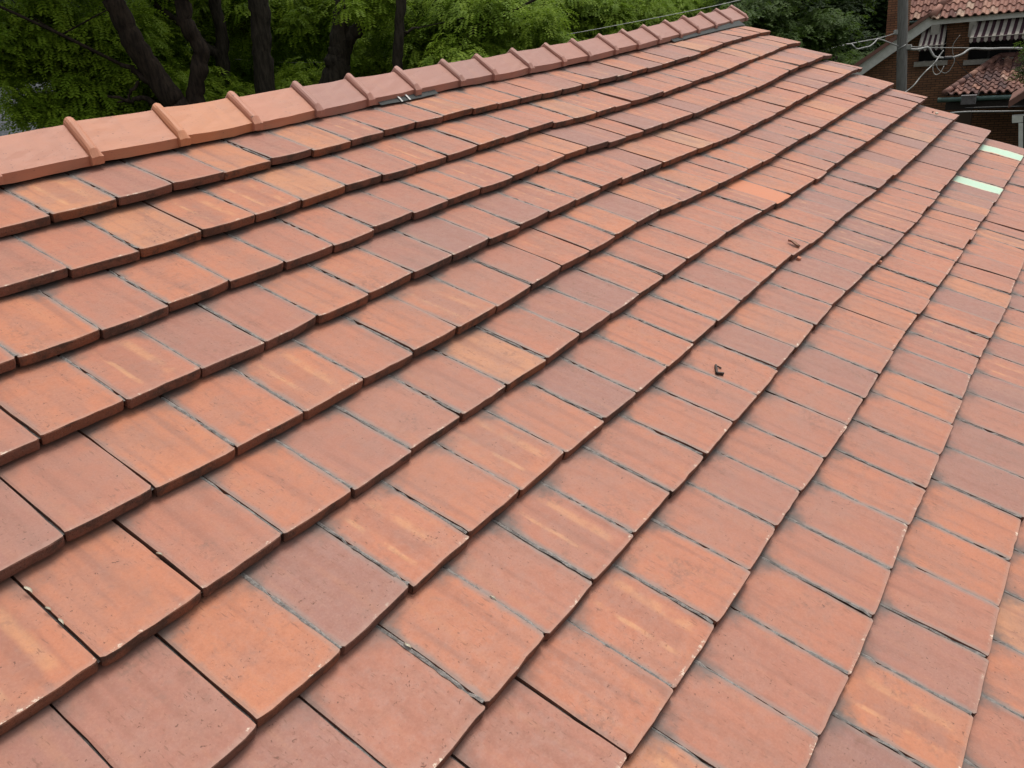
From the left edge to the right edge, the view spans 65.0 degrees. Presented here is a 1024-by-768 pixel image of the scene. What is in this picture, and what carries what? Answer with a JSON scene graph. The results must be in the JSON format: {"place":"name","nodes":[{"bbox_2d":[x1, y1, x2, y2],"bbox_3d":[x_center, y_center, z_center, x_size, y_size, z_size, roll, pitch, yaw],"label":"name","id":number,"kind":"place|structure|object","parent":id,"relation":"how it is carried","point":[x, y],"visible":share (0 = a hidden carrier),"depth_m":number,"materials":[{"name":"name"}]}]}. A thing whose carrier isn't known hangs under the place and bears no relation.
{"place":"outdoors","nodes":[
{"label":"outdoors","id":0,"kind":"place"},
{"bbox_2d":[0,82,52,135],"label":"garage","id":1,"kind":"structure","parent":0,"point":[3,132],"depth_m":20.08,"materials":[{"name":"grey"}]},
{"bbox_2d":[0,5,1023,767],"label":"tiled roof","id":2,"kind":"structure","parent":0,"point":[326,399],"depth_m":2.46,"materials":[{"name":"tile"}]},
{"bbox_2d":[714,364,723,375],"bbox_3d":[0.761,-0.052,2.953,0.032,0.026,0.059,-3,24,8],"label":"bent husk","id":3,"kind":"object","parent":2,"relation":"on","point":[716,370],"visible":1,"depth_m":2.94,"materials":[{"name":"plant"}]},
{"bbox_2d":[788,239,799,247],"bbox_3d":[1.395,-0.695,3.973,0.027,0.035,0.074,-19,27,-25],"label":"fallen leaf","id":4,"kind":"object","parent":2,"relation":"on","point":[795,243],"visible":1,"depth_m":3.97,"materials":[{"name":"brown plant"}]},
{"label":"ground","id":5,"kind":"structure","parent":0,"visible":0},
{"bbox_2d":[0,0,250,134],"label":"locust tree","id":6,"kind":"object","parent":5,"relation":"on","point":[82,63],"visible":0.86,"depth_m":12.54,"materials":[{"name":"green plant"}]},
{"bbox_2d":[67,0,303,65],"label":"background tree","id":7,"kind":"object","parent":5,"relation":"on","point":[127,4],"depth_m":25.73,"materials":[{"name":"green plant"}]},
{"bbox_2d":[149,0,304,101],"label":"locust tree","id":8,"kind":"object","parent":5,"relation":"on","point":[242,81],"visible":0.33,"depth_m":14.48,"materials":[{"name":"green plant"}]},
{"bbox_2d":[134,0,389,92],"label":"background tree","id":9,"kind":"object","parent":5,"relation":"on","point":[315,65],"depth_m":26.52,"materials":[{"name":"green plant"}]},
{"bbox_2d":[200,0,370,94],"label":"locust tree","id":10,"kind":"object","parent":5,"relation":"on","point":[257,23],"visible":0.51,"depth_m":14.51,"materials":[{"name":"green plant"}]},
{"bbox_2d":[246,53,407,89],"bbox_3d":[-5.591,-10.996,29.774,9.294,11.790,9.453,11,29,34],"label":"background tree","id":11,"kind":"object","parent":5,"relation":"on","point":[288,66],"depth_m":28.10,"materials":[{"name":"green plant"}]},
{"bbox_2d":[272,0,436,83],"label":"locust tree","id":12,"kind":"object","parent":5,"relation":"on","point":[351,23],"visible":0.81,"depth_m":14.57,"materials":[{"name":"green plant"}]},
{"bbox_2d":[239,0,738,62],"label":"overhead wire","id":13,"kind":"object","parent":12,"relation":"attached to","point":[577,32],"visible":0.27,"depth_m":15.66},
{"bbox_2d":[0,0,887,84],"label":"woodland","id":14,"kind":"object","parent":5,"relation":"on","point":[878,21],"visible":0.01,"depth_m":32.77,"materials":[{"name":"green plant"}]},
{"bbox_2d":[376,0,581,72],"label":"locust tree","id":15,"kind":"object","parent":5,"relation":"on","point":[449,31],"visible":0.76,"depth_m":13.28,"materials":[{"name":"green plant"}]},
{"bbox_2d":[518,0,686,43],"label":"locust tree","id":16,"kind":"object","parent":5,"relation":"on","point":[595,14],"visible":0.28,"depth_m":17.05,"materials":[{"name":"green plant"}]},
{"bbox_2d":[658,0,720,21],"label":"locust tree","id":17,"kind":"object","parent":5,"relation":"on","point":[688,5],"visible":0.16,"depth_m":18.34,"materials":[{"name":"green plant"}]},
{"bbox_2d":[688,0,871,62],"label":"shrubby tree","id":18,"kind":"object","parent":5,"relation":"on","point":[813,34],"visible":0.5,"depth_m":17.27,"materials":[{"name":"green plant"}]},
{"bbox_2d":[779,0,866,45],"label":"background tree","id":19,"kind":"object","parent":5,"relation":"on","point":[798,15],"visible":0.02,"depth_m":29.12,"materials":[{"name":"green plant"}]},
{"bbox_2d":[774,0,885,59],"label":"background tree","id":20,"kind":"object","parent":5,"relation":"on","point":[844,6],"visible":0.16,"depth_m":28.68,"materials":[{"name":"green plant"}]},
{"bbox_2d":[825,49,871,64],"bbox_3d":[10.609,-8.202,26.847,2.850,5.733,2.964,11,29,34],"label":"shrubby tree","id":21,"kind":"object","parent":5,"relation":"on","point":[849,59],"visible":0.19,"depth_m":25.74,"materials":[{"name":"green plant"}]},
{"bbox_2d":[893,0,911,91],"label":"utility pole","id":22,"kind":"object","parent":5,"relation":"on","point":[901,31],"visible":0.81,"depth_m":20.13,"materials":[{"name":"metal"}]},
{"bbox_2d":[817,33,895,51],"bbox_3d":[7.608,-7.834,18.547,5.580,0.088,0.140,-26,30,-37],"label":"overhead wire","id":23,"kind":"object","parent":22,"relation":"attached to","point":[863,41],"visible":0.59,"depth_m":19.38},
{"bbox_2d":[847,38,897,49],"bbox_3d":[8.643,-8.158,19.345,2.591,0.304,0.163,-24,29,-33],"label":"drop cable","id":24,"kind":"object","parent":23,"relation":"hanging from","point":[871,44],"visible":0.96,"depth_m":19.25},
{"bbox_2d":[905,50,943,91],"bbox_3d":[10.266,-7.779,20.123,0.987,0.990,0.091,-5,24,3],"label":"service drop","id":25,"kind":"object","parent":22,"relation":"attached to","point":[925,71],"visible":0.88,"depth_m":20.06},
{"bbox_2d":[912,46,971,47],"bbox_3d":[11.602,-8.481,20.220,3.301,0.398,0.113,-5,24,3],"label":"overhead wire","id":26,"kind":"object","parent":22,"relation":"attached to","point":[945,47],"visible":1,"depth_m":20.22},
{"bbox_2d":[907,46,1021,58],"bbox_3d":[11.604,-8.391,20.107,3.310,0.382,0.233,-5,24,3],"label":"drop cable","id":27,"kind":"object","parent":22,"relation":"attached to","point":[963,53],"visible":0.98,"depth_m":20.11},
{"bbox_2d":[943,56,952,59],"bbox_3d":[10.909,-8.157,20.091,0.208,0.106,0.097,-7,24,0],"label":"cable splice","id":28,"kind":"object","parent":27,"relation":"attached to","point":[948,57],"visible":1,"depth_m":20.05,"materials":[{"name":"grey plastic"}]},
{"bbox_2d":[853,0,1023,146],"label":"brick house","id":29,"kind":"structure","parent":5,"relation":"on","point":[974,23],"depth_m":22.90,"materials":[{"name":"brown brick"}]},
{"bbox_2d":[914,30,947,66],"bbox_3d":[12.259,-9.785,23.409,0.888,0.940,0.319,11,29,34],"label":"window","id":30,"kind":"structure","parent":29,"relation":"in","point":[925,57],"depth_m":23.54,"materials":[{"name":"black glass"}]},
{"bbox_2d":[960,94,976,104],"bbox_3d":[11.989,-7.470,21.087,0.360,0.222,0.180,9,28,31],"label":"cable box","id":31,"kind":"object","parent":29,"relation":"attached to","point":[968,99],"visible":1,"depth_m":21.02,"materials":[{"name":"grey metal"}]},
{"bbox_2d":[955,59,998,94],"bbox_3d":[11.932,-7.953,20.842,2.125,1.141,0.326,-19,27,-25],"label":"overhead wire","id":32,"kind":"object","parent":29,"relation":"attached to","point":[970,75],"visible":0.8,"depth_m":20.93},
{"bbox_2d":[963,38,1023,64],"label":"window","id":33,"kind":"structure","parent":29,"relation":"in","point":[976,56],"depth_m":22.81,"materials":[{"name":"glass"}]},
{"bbox_2d":[965,106,1023,107],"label":"overhead wire","id":34,"kind":"object","parent":29,"relation":"attached to","point":[994,107],"visible":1,"depth_m":20.88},
{"bbox_2d":[1004,35,1023,86],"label":"shrubby tree","id":35,"kind":"object","parent":5,"relation":"on","point":[1019,69],"visible":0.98,"depth_m":18.71,"materials":[{"name":"green plant"}]},
{"bbox_2d":[1008,87,1023,147],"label":"porch annex","id":36,"kind":"object","parent":5,"relation":"on","point":[1017,95],"visible":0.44,"depth_m":19.23,"materials":[{"name":"tile"}]},
{"bbox_2d":[950,110,1023,113],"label":"overhead wire","id":37,"kind":"object","parent":36,"relation":"attached to","point":[987,111],"visible":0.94,"depth_m":20.76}
]}

